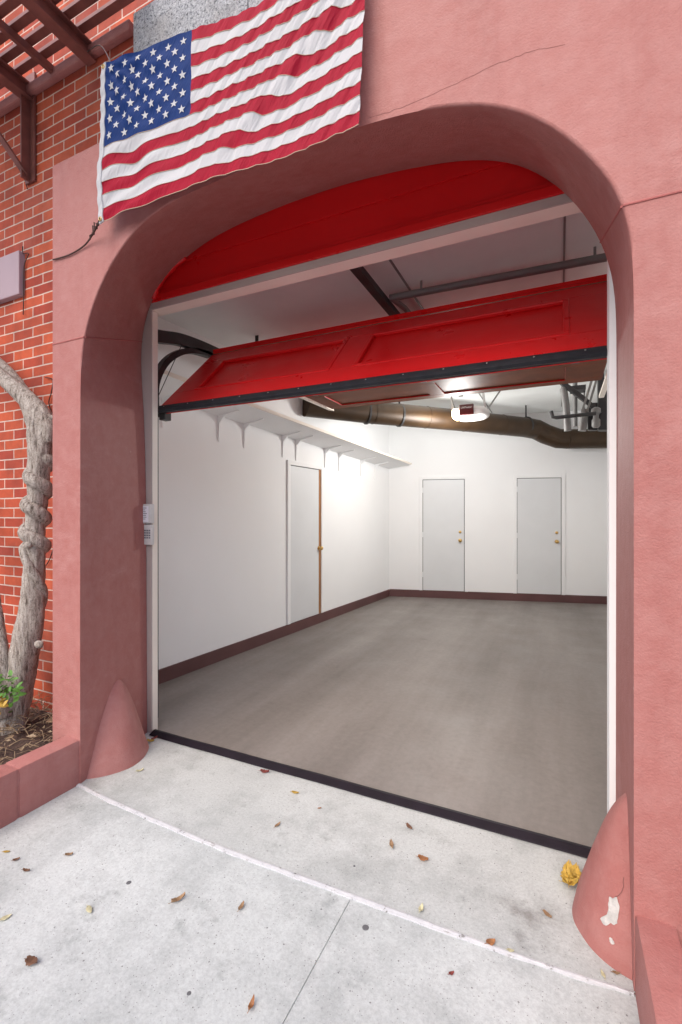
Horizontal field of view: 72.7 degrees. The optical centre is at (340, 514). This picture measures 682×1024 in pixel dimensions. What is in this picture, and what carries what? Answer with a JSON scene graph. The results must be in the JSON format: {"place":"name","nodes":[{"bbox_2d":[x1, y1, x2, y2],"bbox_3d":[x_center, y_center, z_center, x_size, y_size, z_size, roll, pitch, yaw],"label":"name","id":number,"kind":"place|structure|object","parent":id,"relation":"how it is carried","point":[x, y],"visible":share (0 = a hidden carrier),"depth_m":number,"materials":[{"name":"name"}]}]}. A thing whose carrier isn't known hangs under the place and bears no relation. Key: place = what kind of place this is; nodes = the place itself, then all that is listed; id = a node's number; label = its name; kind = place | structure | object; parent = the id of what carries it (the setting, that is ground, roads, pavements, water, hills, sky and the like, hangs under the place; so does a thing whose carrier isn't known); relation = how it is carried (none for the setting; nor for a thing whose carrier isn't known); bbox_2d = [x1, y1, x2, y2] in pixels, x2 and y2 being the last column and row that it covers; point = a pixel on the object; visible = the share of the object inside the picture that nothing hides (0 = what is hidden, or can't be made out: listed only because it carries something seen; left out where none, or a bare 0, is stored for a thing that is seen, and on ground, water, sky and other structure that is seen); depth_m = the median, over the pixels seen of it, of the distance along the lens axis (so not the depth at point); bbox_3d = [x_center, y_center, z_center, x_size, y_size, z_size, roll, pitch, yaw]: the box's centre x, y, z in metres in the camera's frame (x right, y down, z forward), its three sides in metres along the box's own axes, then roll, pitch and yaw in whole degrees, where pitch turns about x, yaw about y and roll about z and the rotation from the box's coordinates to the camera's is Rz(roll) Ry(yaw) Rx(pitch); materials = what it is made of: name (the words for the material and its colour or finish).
{"place":"outdoors","nodes":[
{"label":"outdoors","id":0,"kind":"place"},
{"bbox_2d":[0,786,639,1023],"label":"sidewalk","id":1,"kind":"structure","parent":0,"point":[139,949],"depth_m":1.54,"materials":[{"name":"concrete"}]},
{"bbox_2d":[0,914,11,920],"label":"fallen leaf","id":2,"kind":"object","parent":1,"relation":"on","point":[5,917],"visible":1,"depth_m":1.67,"materials":[{"name":"beige plant"}]},
{"bbox_2d":[24,955,37,965],"bbox_3d":[-1.003,1.443,1.500,0.033,0.016,0.047,0,0,-43],"label":"fallen leaf","id":3,"kind":"object","parent":1,"relation":"on","point":[30,960],"visible":1,"depth_m":1.50,"materials":[{"name":"brown plant"}]},
{"bbox_2d":[0,736,79,828],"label":"planter wall","id":4,"kind":"structure","parent":1,"relation":"on","point":[36,778],"depth_m":2.31,"materials":[{"name":"pink paint"}]},
{"bbox_2d":[0,708,52,764],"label":"soil","id":5,"kind":"structure","parent":4,"relation":"in","point":[18,744],"depth_m":2.71,"materials":[{"name":"brown soil"}]},
{"bbox_2d":[0,670,26,714],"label":"leafy shoot","id":6,"kind":"object","parent":5,"relation":"on","point":[3,702],"visible":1,"depth_m":2.61,"materials":[{"name":"green plant"}]},
{"bbox_2d":[0,358,52,735],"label":"vine trunk","id":7,"kind":"object","parent":5,"relation":"on","point":[27,642],"visible":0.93,"depth_m":2.78,"materials":[{"name":"grey plant"}]},
{"bbox_2d":[0,596,12,719],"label":"vine trunk","id":8,"kind":"object","parent":7,"relation":"attached to","point":[4,657],"visible":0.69,"depth_m":2.82,"materials":[{"name":"grey plant"}]},
{"bbox_2d":[0,692,54,764],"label":"dry leaf litter","id":9,"kind":"object","parent":5,"relation":"on","point":[48,721],"visible":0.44,"depth_m":2.71,"materials":[{"name":"plant"}]},
{"bbox_2d":[86,905,91,912],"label":"fallen leaf","id":10,"kind":"object","parent":1,"relation":"on","point":[88,908],"visible":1,"depth_m":1.70,"materials":[{"name":"beige plant"}]},
{"bbox_2d":[168,892,184,903],"bbox_3d":[-0.615,1.441,1.736,0.064,0.021,0.019,0,0,-34],"label":"fallen leaf","id":11,"kind":"object","parent":1,"relation":"on","point":[178,898],"visible":1,"depth_m":1.74,"materials":[{"name":"brown plant"}]},
{"bbox_2d":[237,900,243,911],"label":"fallen leaf","id":12,"kind":"object","parent":1,"relation":"on","point":[241,905],"visible":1,"depth_m":1.71,"materials":[{"name":"brown plant"}]},
{"bbox_2d":[247,994,254,1012],"bbox_3d":[-0.266,1.441,1.361,0.015,0.021,0.045,0,0,25],"label":"fallen leaf","id":13,"kind":"object","parent":1,"relation":"on","point":[251,1005],"visible":1,"depth_m":1.37,"materials":[{"name":"brown plant"}]},
{"bbox_2d":[76,783,633,996],"bbox_3d":[-0.273,1.478,1.919,2.538,0.064,0.072,0,0,25],"label":"painted strip","id":14,"kind":"object","parent":1,"relation":"on","point":[422,922],"visible":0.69,"depth_m":1.73,"materials":[{"name":"white paint"}]},
{"bbox_2d":[484,938,495,944],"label":"fallen leaf","id":15,"kind":"object","parent":14,"relation":"on","point":[490,941],"visible":1,"depth_m":1.57,"materials":[{"name":"orange plant"}]},
{"bbox_2d":[362,925,368,930],"bbox_3d":[0.086,1.453,1.630,0.024,0.002,0.023,0,0,25],"label":"gum spot","id":16,"kind":"object","parent":1,"relation":"on","point":[365,927],"visible":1,"depth_m":1.63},
{"bbox_2d":[635,915,681,1023],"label":"planter wall","id":17,"kind":"structure","parent":1,"relation":"on","point":[658,971],"depth_m":1.26,"materials":[{"name":"pink paint"}]},
{"bbox_2d":[81,732,634,992],"bbox_3d":[-0.216,1.500,2.260,2.920,0.100,0.696,0,0,25],"label":"driveway apron","id":18,"kind":"object","parent":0,"point":[504,891],"visible":0.52,"depth_m":2.02,"materials":[{"name":"concrete"}]},
{"bbox_2d":[52,0,681,993],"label":"stucco archway","id":19,"kind":"object","parent":18,"relation":"on","point":[578,102],"visible":0.98,"depth_m":1.68,"materials":[{"name":"paint"}]},
{"bbox_2d":[52,218,99,259],"bbox_3d":[-1.391,-1.441,2.459,0.485,0.071,0.044,0,0,34],"label":"cord","id":20,"kind":"object","parent":19,"relation":"attached to","point":[94,228],"visible":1,"depth_m":2.43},
{"bbox_2d":[143,504,153,544],"bbox_3d":[-1.270,0.068,3.053,0.074,0.269,0.038,0,0,25],"label":"keypad","id":21,"kind":"object","parent":19,"relation":"attached to","point":[148,515],"visible":1,"depth_m":3.04,"materials":[{"name":"white plastic"}]},
{"bbox_2d":[133,0,262,52],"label":"granite block","id":22,"kind":"structure","parent":19,"relation":"on","point":[155,21],"depth_m":2.46,"materials":[{"name":"grey stone"}]},
{"bbox_2d":[152,160,564,302],"bbox_3d":[-0.072,-1.673,2.508,2.970,0.554,0.114,0,0,25],"label":"door header","id":23,"kind":"object","parent":19,"relation":"attached to","point":[362,213],"depth_m":2.44,"materials":[{"name":"red paint"}]},
{"bbox_2d":[141,194,615,812],"bbox_3d":[-0.027,0.028,2.544,3.020,2.845,0.101,0,0,25],"label":"door frame","id":24,"kind":"object","parent":19,"relation":"attached to","point":[519,216],"visible":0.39,"depth_m":2.42,"materials":[{"name":"grey paint"}]},
{"bbox_2d":[158,274,606,420],"bbox_3d":[0.583,-0.981,3.796,2.905,0.661,2.726,0,0,25],"label":"garage door","id":25,"kind":"structure","parent":24,"relation":"attached to","point":[552,334],"depth_m":2.78,"materials":[{"name":"red paint"}]},
{"bbox_2d":[599,373,606,397],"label":"door track","id":26,"kind":"structure","parent":24,"relation":"attached to","point":[603,386],"depth_m":4.93,"materials":[{"name":"metal"}]},
{"bbox_2d":[149,729,591,857],"bbox_3d":[-0.050,1.437,2.495,2.640,0.019,0.069,0,0,25],"label":"door threshold","id":27,"kind":"object","parent":18,"relation":"on","point":[570,847],"depth_m":2.33,"materials":[{"name":"rubber"}]},
{"bbox_2d":[417,854,427,860],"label":"fallen leaf","id":28,"kind":"object","parent":18,"relation":"on","point":[422,857],"visible":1,"depth_m":1.95,"materials":[{"name":"brown plant"}]},
{"bbox_2d":[542,909,551,917],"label":"fallen leaf","id":29,"kind":"object","parent":18,"relation":"on","point":[546,913],"visible":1,"depth_m":1.68,"materials":[{"name":"brown plant"}]},
{"bbox_2d":[560,864,572,885],"bbox_3d":[0.880,1.410,1.802,0.052,0.036,0.104,0,0,25],"label":"fallen leaf","id":30,"kind":"object","parent":18,"relation":"on","point":[564,873],"visible":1,"depth_m":1.83,"materials":[{"name":"yellow plant"}]},
{"bbox_2d":[562,860,571,871],"bbox_3d":[0.909,1.424,1.858,0.044,0.031,0.087,0,0,25],"label":"fallen leaf","id":31,"kind":"object","parent":18,"relation":"on","point":[568,864],"visible":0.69,"depth_m":1.89,"materials":[{"name":"plant"}]},
{"bbox_2d":[561,876,578,885],"bbox_3d":[0.875,1.409,1.782,0.069,0.026,0.037,0,0,25],"label":"fallen leaf","id":32,"kind":"object","parent":18,"relation":"on","point":[574,881],"visible":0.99,"depth_m":1.78,"materials":[{"name":"yellow plant"}]},
{"bbox_2d":[566,862,578,878],"bbox_3d":[0.914,1.416,1.824,0.056,0.036,0.099,0,0,25],"label":"fallen leaf","id":33,"kind":"object","parent":18,"relation":"on","point":[571,870],"visible":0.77,"depth_m":1.84,"materials":[{"name":"plant"}]},
{"bbox_2d":[572,864,580,878],"bbox_3d":[0.922,1.402,1.804,0.040,0.027,0.077,0,0,25],"label":"fallen leaf","id":34,"kind":"object","parent":33,"relation":"on","point":[576,872],"visible":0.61,"depth_m":1.82,"materials":[{"name":"yellow plant"}]},
{"bbox_2d":[158,596,606,846],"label":"garage floor","id":35,"kind":"structure","parent":0,"point":[495,710],"depth_m":3.50,"materials":[{"name":"concrete"}]},
{"bbox_2d":[158,317,389,683],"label":"side wall","id":36,"kind":"structure","parent":35,"relation":"on","point":[223,548],"depth_m":4.87,"materials":[{"name":"white paint"}]},
{"bbox_2d":[159,370,411,479],"bbox_3d":[-0.250,-0.826,5.818,0.427,0.523,5.187,0,0,30],"label":"wall shelf","id":37,"kind":"object","parent":36,"relation":"attached to","point":[263,418],"depth_m":5.22,"materials":[{"name":"white paint"}]},
{"bbox_2d":[287,460,323,624],"bbox_3d":[-0.418,0.336,5.878,0.075,1.972,0.808,0,0,30],"label":"door frame","id":38,"kind":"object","parent":36,"relation":"attached to","point":[305,540],"depth_m":5.85,"materials":[{"name":"white paint"}]},
{"bbox_2d":[291,466,318,622],"bbox_3d":[-0.456,0.366,5.873,0.009,1.904,0.635,0,0,30],"label":"door leaf","id":39,"kind":"structure","parent":38,"relation":"in","point":[304,481],"depth_m":5.85,"materials":[{"name":"white paint"}]},
{"bbox_2d":[389,411,606,603],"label":"back wall","id":40,"kind":"structure","parent":35,"relation":"on","point":[489,465],"depth_m":7.81,"materials":[{"name":"white paint"}]},
{"bbox_2d":[159,212,606,413],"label":"garage ceiling","id":41,"kind":"structure","parent":0,"point":[335,299],"depth_m":3.50,"materials":[{"name":"paint"}]},
{"bbox_2d":[158,330,333,717],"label":"door track","id":42,"kind":"structure","parent":41,"relation":"attached to","point":[193,345],"depth_m":3.40,"materials":[{"name":"metal"}]},
{"bbox_2d":[349,266,500,421],"bbox_3d":[0.913,-1.455,4.366,0.694,0.451,4.067,0,0,25],"label":"door opener","id":43,"kind":"object","parent":41,"relation":"attached to","point":[467,412],"depth_m":3.56,"materials":[{"name":"metal"}]},
{"bbox_2d":[302,400,606,448],"bbox_3d":[1.935,-1.340,6.661,5.126,0.678,0.825,0,0,-15],"label":"air duct","id":44,"kind":"object","parent":41,"relation":"hanging from","point":[398,414],"visible":0.82,"depth_m":6.53,"materials":[{"name":"orange metal"}]},
{"bbox_2d":[389,246,606,312],"bbox_3d":[1.560,-1.622,3.585,2.041,0.114,1.385,0,0,25],"label":"ceiling pipe","id":45,"kind":"object","parent":41,"relation":"attached to","point":[396,298],"visible":0.8,"depth_m":3.11,"materials":[{"name":"grey metal"}]},
{"bbox_2d":[549,378,606,431],"bbox_3d":[2.669,-1.407,5.238,0.650,0.845,1.286,0,0,35],"label":"pipe assembly","id":46,"kind":"object","parent":41,"relation":"hanging from","point":[593,416],"visible":0.82,"depth_m":5.52,"materials":[{"name":"metal"}]},
{"bbox_2d":[419,476,467,591],"bbox_3d":[1.757,0.334,7.951,0.817,1.977,0.075,0,0,12],"label":"door frame","id":47,"kind":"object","parent":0,"point":[443,533],"depth_m":7.97,"materials":[{"name":"white paint"}]},
{"bbox_2d":[423,479,463,590],"bbox_3d":[1.762,0.363,7.980,0.689,1.909,0.009,0,0,12],"label":"door leaf","id":48,"kind":"structure","parent":47,"relation":"in","point":[443,500],"depth_m":7.98,"materials":[{"name":"white paint"}]},
{"bbox_2d":[513,474,564,594],"bbox_3d":[3.266,0.334,7.633,0.803,1.977,0.075,0,0,12],"label":"door frame","id":49,"kind":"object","parent":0,"point":[538,533],"depth_m":7.66,"materials":[{"name":"white paint"}]},
{"bbox_2d":[517,478,560,594],"bbox_3d":[3.272,0.363,7.662,0.675,1.909,0.009,0,0,12],"label":"door leaf","id":50,"kind":"structure","parent":49,"relation":"in","point":[538,499],"depth_m":7.66,"materials":[{"name":"white paint"}]},
{"bbox_3d":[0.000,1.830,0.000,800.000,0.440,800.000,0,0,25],"label":"road","id":51,"kind":"structure","parent":0,"visible":0},
{"bbox_2d":[0,0,153,713],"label":"brick wall","id":52,"kind":"structure","parent":51,"relation":"on","point":[66,92],"depth_m":3.12,"materials":[{"name":"red brick"}]},
{"bbox_2d":[0,250,24,303],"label":"wall panel","id":53,"kind":"structure","parent":52,"relation":"attached to","point":[11,275],"depth_m":3.18,"materials":[{"name":"pink metal"}]},
{"bbox_2d":[22,246,28,314],"bbox_3d":[-2.149,-1.597,3.157,0.072,0.468,0.007,0,0,25],"label":"dry tendril","id":54,"kind":"object","parent":53,"relation":"hanging from","point":[23,277],"visible":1,"depth_m":3.16},
{"bbox_2d":[45,377,52,413],"bbox_3d":[-1.918,-0.756,3.047,0.081,0.299,0.007,0,0,25],"label":"dry tendril","id":55,"kind":"object","parent":52,"relation":"hanging from","point":[50,393],"visible":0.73,"depth_m":3.04},
{"bbox_2d":[0,0,134,184],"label":"pergola","id":56,"kind":"object","parent":52,"relation":"attached to","point":[57,22],"visible":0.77,"depth_m":2.82,"materials":[{"name":"brown paint"}]},
{"bbox_2d":[87,45,109,65],"bbox_3d":[-1.345,-2.516,2.578,0.065,0.599,0.663,0,0,-36],"label":"wire","id":57,"kind":"object","parent":56,"relation":"attached to","point":[103,49],"visible":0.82,"depth_m":2.68,"materials":[{"name":"metal"}]},
{"bbox_2d":[96,0,364,223],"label":"flag","id":58,"kind":"object","parent":57,"relation":"hanging from","point":[265,82],"visible":1,"depth_m":1.97,"materials":[{"name":"multicoloured fabric"}]}
]}

